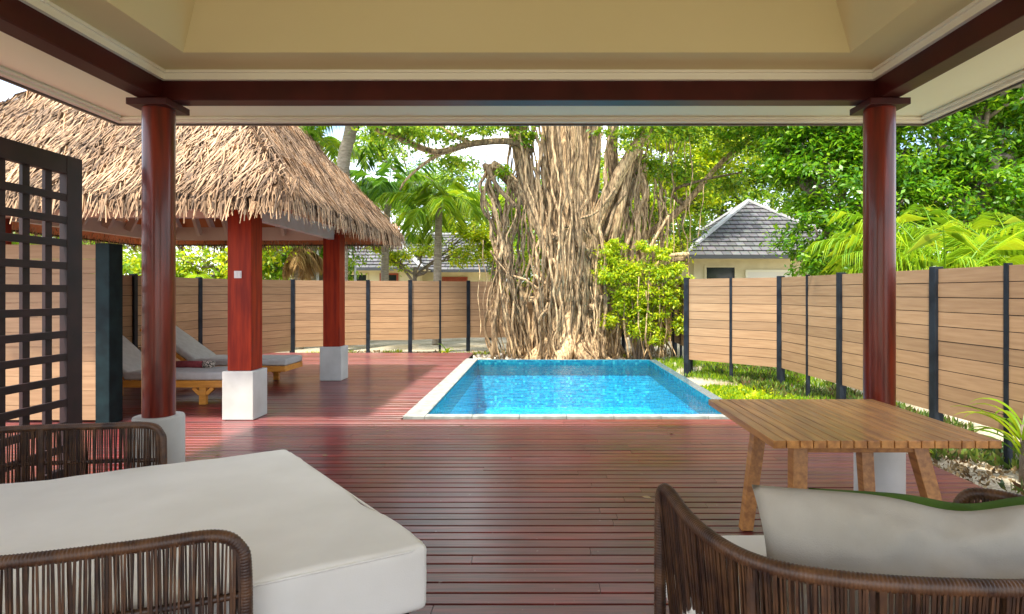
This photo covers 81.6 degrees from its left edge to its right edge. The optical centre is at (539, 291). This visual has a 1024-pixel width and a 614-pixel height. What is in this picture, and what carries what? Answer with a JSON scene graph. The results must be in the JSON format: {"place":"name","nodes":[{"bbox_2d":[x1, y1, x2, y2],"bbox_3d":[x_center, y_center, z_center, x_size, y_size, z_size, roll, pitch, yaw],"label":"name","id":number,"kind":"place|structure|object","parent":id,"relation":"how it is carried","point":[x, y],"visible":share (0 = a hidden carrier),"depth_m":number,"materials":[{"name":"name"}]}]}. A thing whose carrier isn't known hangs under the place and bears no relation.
{"place":"outdoors","nodes":[
{"label":"outdoors","id":0,"kind":"place"},
{"bbox_2d":[403,233,490,280],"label":"tiled house","id":1,"kind":"structure","parent":0,"point":[470,273],"depth_m":27.80,"materials":[{"name":"grey tile"}]},
{"bbox_2d":[442,277,467,280],"bbox_3d":[-4.000,0.200,27.774,1.200,1.800,0.048,0,0,0],"label":"window","id":2,"kind":"structure","parent":1,"relation":"in","point":[443,278],"depth_m":27.78,"materials":[{"name":"brown wood"}]},
{"bbox_2d":[0,80,1016,280],"label":"sky","id":3,"kind":"structure","parent":0,"point":[498,153],"materials":[{"name":"white"}]},
{"bbox_2d":[275,337,1020,494],"bbox_3d":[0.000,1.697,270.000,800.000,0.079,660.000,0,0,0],"label":"ground","id":4,"kind":"structure","parent":0,"point":[453,344],"depth_m":16.78,"materials":[{"name":"beige soil"}]},
{"bbox_2d":[12,231,140,274],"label":"broadleaf tree","id":5,"kind":"object","parent":4,"relation":"on","point":[128,270],"visible":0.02,"depth_m":13.69,"materials":[{"name":"green plant"}]},
{"bbox_2d":[138,270,227,278],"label":"areca palm","id":6,"kind":"object","parent":4,"relation":"on","point":[205,275],"visible":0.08,"depth_m":15.17,"materials":[{"name":"green plant"}]},
{"bbox_2d":[88,241,319,278],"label":"broadleaf tree","id":7,"kind":"object","parent":4,"relation":"on","point":[185,264],"visible":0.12,"depth_m":16.28,"materials":[{"name":"green plant"}]},
{"bbox_2d":[15,274,511,360],"bbox_3d":[-5.559,0.765,12.931,3.778,2.170,11.947,0,0,34],"label":"board fence","id":8,"kind":"object","parent":4,"relation":"on","point":[292,313],"visible":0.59,"depth_m":15.39,"materials":[{"name":"brown wood"}]},
{"bbox_2d":[218,193,385,280],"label":"broadleaf tree","id":9,"kind":"object","parent":4,"relation":"on","point":[276,274],"visible":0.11,"depth_m":19.34,"materials":[{"name":"green plant"}]},
{"bbox_2d":[316,248,318,279],"bbox_3d":[-6.950,0.080,18.500,0.110,3.340,0.110,0,0,0],"label":"metal pole","id":10,"kind":"object","parent":4,"relation":"on","point":[317,276],"depth_m":18.47,"materials":[{"name":"grey metal"}]},
{"bbox_2d":[282,246,356,349],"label":"fan palm","id":11,"kind":"object","parent":4,"relation":"on","point":[303,266],"visible":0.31,"depth_m":17.30,"materials":[{"name":"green plant"}]},
{"bbox_2d":[307,126,369,279],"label":"coconut palm","id":12,"kind":"object","parent":4,"relation":"on","point":[330,145],"visible":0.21,"depth_m":18.44,"materials":[{"name":"green plant"}]},
{"bbox_2d":[264,242,431,280],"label":"tiled house","id":13,"kind":"structure","parent":4,"relation":"on","point":[371,268],"depth_m":25.48,"materials":[{"name":"grey tile"}]},
{"bbox_2d":[348,273,367,280],"bbox_3d":[-8.000,-0.250,25.474,1.200,1.100,0.048,0,0,0],"label":"window","id":14,"kind":"structure","parent":13,"relation":"in","point":[362,277],"depth_m":25.48,"materials":[{"name":"black glass"}]},
{"bbox_2d":[379,273,397,280],"bbox_3d":[-6.500,0.150,25.474,0.800,1.900,0.048,0,0,0],"label":"window","id":15,"kind":"structure","parent":13,"relation":"in","point":[392,276],"depth_m":25.45,"materials":[{"name":"black glass"}]},
{"bbox_2d":[354,261,356,280],"bbox_3d":[-5.931,0.381,19.000,0.110,2.739,0.110,0,0,0],"label":"metal pole","id":16,"kind":"object","parent":4,"relation":"on","point":[355,274],"visible":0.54,"depth_m":18.97,"materials":[{"name":"white metal"}]},
{"bbox_2d":[298,126,426,280],"bbox_3d":[-5.204,-2.508,16.927,4.739,8.423,4.593,0,0,0],"label":"coconut palm","id":17,"kind":"object","parent":4,"relation":"on","point":[345,151],"visible":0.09,"depth_m":17.02,"materials":[{"name":"green plant"}]},
{"bbox_2d":[349,157,442,280],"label":"coconut palm","id":18,"kind":"object","parent":4,"relation":"on","point":[371,187],"visible":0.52,"depth_m":20.57,"materials":[{"name":"green plant"}]},
{"bbox_2d":[361,220,485,280],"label":"broadleaf tree","id":19,"kind":"object","parent":4,"relation":"on","point":[452,258],"visible":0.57,"depth_m":21.37,"materials":[{"name":"green plant"}]},
{"bbox_2d":[374,177,489,344],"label":"coconut palm","id":20,"kind":"object","parent":4,"relation":"on","point":[438,211],"visible":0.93,"depth_m":18.64,"materials":[{"name":"green plant"}]},
{"bbox_2d":[342,132,534,265],"bbox_3d":[-5.510,-3.713,34.317,14.690,10.967,5.148,0,0,0],"label":"broadleaf tree","id":21,"kind":"object","parent":4,"relation":"on","point":[438,177],"visible":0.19,"depth_m":33.55,"materials":[{"name":"green plant"}]},
{"bbox_2d":[437,343,456,352],"bbox_3d":[-2.415,1.539,15.304,0.557,0.385,0.643,0,0,43],"label":"strap leaf plant","id":22,"kind":"object","parent":4,"relation":"on","point":[446,350],"visible":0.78,"depth_m":15.31,"materials":[{"name":"green plant"}]},
{"bbox_2d":[274,348,633,358],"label":"weeds","id":23,"kind":"object","parent":4,"relation":"on","point":[398,350],"visible":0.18,"depth_m":16.11,"materials":[{"name":"green plant"}]},
{"bbox_2d":[449,190,528,340],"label":"broadleaf tree","id":24,"kind":"object","parent":4,"relation":"on","point":[480,236],"visible":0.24,"depth_m":20.81,"materials":[{"name":"green plant"}]},
{"bbox_2d":[348,349,696,367],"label":"leaf litter","id":25,"kind":"object","parent":4,"relation":"on","point":[378,351],"visible":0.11,"depth_m":16.10,"materials":[{"name":"brown plant"}]},
{"bbox_2d":[502,251,545,355],"bbox_3d":[-0.394,0.345,15.001,1.393,2.774,0.936,0,0,15],"label":"lime climbing shrub","id":26,"kind":"object","parent":4,"relation":"on","point":[530,276],"visible":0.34,"depth_m":14.98,"materials":[{"name":"green plant"}]},
{"bbox_2d":[348,126,779,359],"bbox_3d":[1.344,-2.616,15.534,11.978,9.169,6.379,0,0,0],"label":"strangler fig tree","id":27,"kind":"object","parent":4,"relation":"on","point":[574,221],"visible":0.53,"depth_m":14.46,"materials":[{"name":"brown plant"}]},
{"bbox_2d":[403,358,728,418],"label":"swimming pool","id":28,"kind":"structure","parent":4,"relation":"in","point":[431,403],"depth_m":12.83,"materials":[{"name":"blue tile"}]},
{"bbox_2d":[435,364,717,413],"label":"water","id":29,"kind":"structure","parent":28,"relation":"in","point":[632,368],"depth_m":9.91,"materials":[{"name":"blue liquid"}]},
{"bbox_2d":[468,163,673,282],"bbox_3d":[1.676,-1.653,22.989,8.919,6.912,3.124,0,0,0],"label":"broadleaf tree","id":30,"kind":"object","parent":4,"relation":"on","point":[599,195],"visible":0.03,"depth_m":22.61,"materials":[{"name":"green plant"}]},
{"bbox_2d":[473,353,675,365],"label":"stones","id":31,"kind":"object","parent":4,"relation":"on","point":[506,357],"visible":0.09,"depth_m":14.85,"materials":[{"name":"grey stone"}]},
{"bbox_2d":[517,282,692,373],"bbox_3d":[2.161,0.770,15.214,2.593,2.160,6.528,0,0,-36],"label":"board fence","id":32,"kind":"object","parent":4,"relation":"on","point":[678,339],"visible":0.05,"depth_m":15.44,"materials":[{"name":"brown wood"}]},
{"bbox_2d":[589,238,695,359],"bbox_3d":[2.445,0.228,14.165,2.579,3.016,1.431,0,0,0],"label":"lime climbing shrub","id":33,"kind":"object","parent":4,"relation":"on","point":[613,274],"visible":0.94,"depth_m":14.00,"materials":[{"name":"green plant"}]},
{"bbox_2d":[534,152,783,258],"bbox_3d":[7.179,-3.936,37.709,18.772,11.606,6.618,0,0,0],"label":"broadleaf tree","id":34,"kind":"object","parent":4,"relation":"on","point":[602,162],"visible":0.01,"depth_m":37.68,"materials":[{"name":"green plant"}]},
{"bbox_2d":[600,126,767,282],"bbox_3d":[4.979,-2.122,20.313,6.761,7.800,3.442,0,0,0],"label":"broadleaf tree","id":35,"kind":"object","parent":4,"relation":"on","point":[714,157],"visible":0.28,"depth_m":20.16,"materials":[{"name":"green plant"}]},
{"bbox_2d":[672,199,830,279],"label":"tiled house","id":36,"kind":"structure","parent":4,"relation":"on","point":[731,240],"depth_m":20.20,"materials":[{"name":"grey concrete tile"},{"name":"cream painted render"},{"name":"dark glass"}]},
{"bbox_2d":[704,265,736,278],"bbox_3d":[6.150,-0.300,20.174,1.100,1.200,0.048,0,0,0],"label":"window","id":37,"kind":"structure","parent":36,"relation":"in","point":[710,271],"depth_m":20.18,"materials":[{"name":"black glass"}]},
{"bbox_2d":[745,270,791,277],"bbox_3d":[7.800,-0.075,20.174,1.600,1.350,0.048,0,0,0],"label":"window","id":38,"kind":"structure","parent":36,"relation":"in","point":[748,273],"depth_m":20.18,"materials":[{"name":"white glass"}]},
{"bbox_2d":[649,126,860,229],"bbox_3d":[10.137,-3.806,26.876,12.435,11.267,6.890,0,0,0],"label":"broadleaf tree","id":39,"kind":"object","parent":4,"relation":"on","point":[762,192],"visible":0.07,"depth_m":26.39,"materials":[{"name":"green plant"}]},
{"bbox_2d":[700,383,809,399],"bbox_3d":[3.385,1.659,8.696,1.472,0.185,3.366,0,0,0],"label":"ground cover","id":40,"kind":"object","parent":4,"relation":"on","point":[755,394],"visible":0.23,"depth_m":9.51,"materials":[{"name":"green plant"}]},
{"bbox_2d":[652,355,906,406],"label":"grass","id":41,"kind":"structure","parent":4,"relation":"on","point":[703,373],"depth_m":11.15,"materials":[{"name":"green plant"}]},
{"bbox_2d":[684,263,1023,469],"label":"board fence","id":42,"kind":"object","parent":4,"relation":"on","point":[959,336],"visible":0.78,"depth_m":7.18,"materials":[{"name":"brown wood"}]},
{"bbox_2d":[710,97,1006,276],"bbox_3d":[7.085,-1.830,13.116,6.337,7.303,4.220,0,0,0],"label":"broadleaf tree","id":43,"kind":"object","parent":4,"relation":"on","point":[795,157],"visible":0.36,"depth_m":12.46,"materials":[{"name":"green plant"}]},
{"bbox_2d":[701,362,1023,493],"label":"undergrowth","id":44,"kind":"object","parent":4,"relation":"on","point":[996,457],"visible":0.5,"depth_m":9.27,"materials":[{"name":"green plant"}]},
{"bbox_2d":[803,203,1023,276],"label":"areca palm","id":45,"kind":"object","parent":4,"relation":"on","point":[910,253],"visible":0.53,"depth_m":8.94,"materials":[{"name":"green plant"}]},
{"bbox_2d":[807,396,1023,495],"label":"leaf litter","id":46,"kind":"object","parent":4,"relation":"on","point":[961,469],"visible":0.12,"depth_m":5.55,"materials":[{"name":"brown plant"}]},
{"bbox_2d":[851,115,1023,253],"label":"broadleaf tree","id":47,"kind":"object","parent":4,"relation":"on","point":[915,133],"visible":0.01,"depth_m":20.84,"materials":[{"name":"green plant"}]},
{"bbox_2d":[896,84,1023,246],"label":"broadleaf tree","id":48,"kind":"object","parent":4,"relation":"on","point":[995,179],"visible":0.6,"depth_m":11.98,"materials":[{"name":"green plant"}]},
{"bbox_2d":[902,211,1023,268],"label":"areca palm","id":49,"kind":"object","parent":4,"relation":"on","point":[983,223],"visible":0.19,"depth_m":10.15,"materials":[{"name":"green plant"}]},
{"bbox_2d":[955,398,1023,482],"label":"strap leaf plant","id":50,"kind":"object","parent":4,"relation":"on","point":[1016,427],"visible":0.88,"depth_m":5.26,"materials":[{"name":"green plant"}]},
{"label":"deck substructure","id":51,"kind":"structure","parent":4,"relation":"on","visible":0},
{"bbox_2d":[6,353,982,613],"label":"deck","id":52,"kind":"structure","parent":51,"relation":"on","point":[524,515],"depth_m":4.91,"materials":[{"name":"brown wood"}]},
{"bbox_2d":[0,137,81,483],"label":"lattice screen","id":53,"kind":"object","parent":52,"relation":"on","point":[26,157],"visible":0.73,"depth_m":4.31,"materials":[{"name":"black wood"}]},
{"bbox_2d":[6,243,122,422],"bbox_3d":[-6.530,0.474,6.790,3.340,2.048,0.220,0,0,0],"label":"board screen","id":54,"kind":"object","parent":52,"relation":"on","point":[102,336],"visible":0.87,"depth_m":6.79,"materials":[{"name":"brown wood"}]},
{"bbox_2d":[123,336,227,404],"bbox_3d":[-5.194,0.973,8.200,2.312,1.049,0.700,0,0,0],"label":"sun lounger","id":55,"kind":"object","parent":52,"relation":"on","point":[203,380],"visible":0.35,"depth_m":7.87,"materials":[{"name":"orange wood"}]},
{"bbox_2d":[176,360,215,367],"bbox_3d":[-4.934,1.025,8.380,0.634,0.116,0.116,0,0,0],"label":"folded towel","id":56,"kind":"object","parent":55,"relation":"on","point":[196,364],"visible":0.81,"depth_m":8.34,"materials":[{"name":"red fabric"}]},
{"bbox_2d":[0,90,406,419],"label":"thatched pavilion","id":57,"kind":"structure","parent":52,"relation":"on","point":[245,195],"depth_m":6.95,"materials":[{"name":"plant"}]},
{"bbox_2d":[0,421,426,613],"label":"daybed","id":58,"kind":"object","parent":52,"relation":"on","point":[279,532],"visible":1,"depth_m":2.50,"materials":[{"name":"ivory canvas"},{"name":"brown woven rattan"}]},
{"bbox_2d":[139,326,302,379],"bbox_3d":[-5.212,1.008,9.750,2.345,0.979,0.700,0,0,0],"label":"sun lounger","id":59,"kind":"object","parent":52,"relation":"on","point":[189,347],"visible":0.48,"depth_m":9.59,"materials":[{"name":"grey fabric"}]},
{"bbox_2d":[215,356,672,497],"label":"leaf litter","id":60,"kind":"object","parent":52,"relation":"on","point":[460,425],"visible":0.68,"depth_m":5.41,"materials":[{"name":"brown plant"}]},
{"bbox_2d":[0,0,1023,493],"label":"veranda","id":61,"kind":"object","parent":52,"relation":"on","point":[160,70],"visible":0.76,"depth_m":4.21,"materials":[{"name":"brown wood"}]},
{"bbox_2d":[654,483,1023,613],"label":"lounge chair","id":62,"kind":"object","parent":52,"relation":"on","point":[700,567],"visible":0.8,"depth_m":1.65,"materials":[{"name":"brown wicker"}]},
{"bbox_2d":[752,485,1023,613],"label":"cushion","id":63,"kind":"object","parent":62,"relation":"on","point":[855,532],"visible":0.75,"depth_m":1.75,"materials":[{"name":"beige fabric"}]},
{"bbox_2d":[808,488,1023,510],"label":"cushion","id":64,"kind":"object","parent":62,"relation":"on","point":[1000,503],"visible":0.08,"depth_m":2.02,"materials":[{"name":"green fabric"}]},
{"bbox_2d":[709,399,1001,530],"bbox_3d":[1.774,1.129,3.605,1.165,0.740,1.170,0,0,0],"label":"outdoor table","id":65,"kind":"object","parent":52,"relation":"on","point":[864,430],"visible":0.93,"depth_m":3.34,"materials":[{"name":"brown wood"}]}
]}

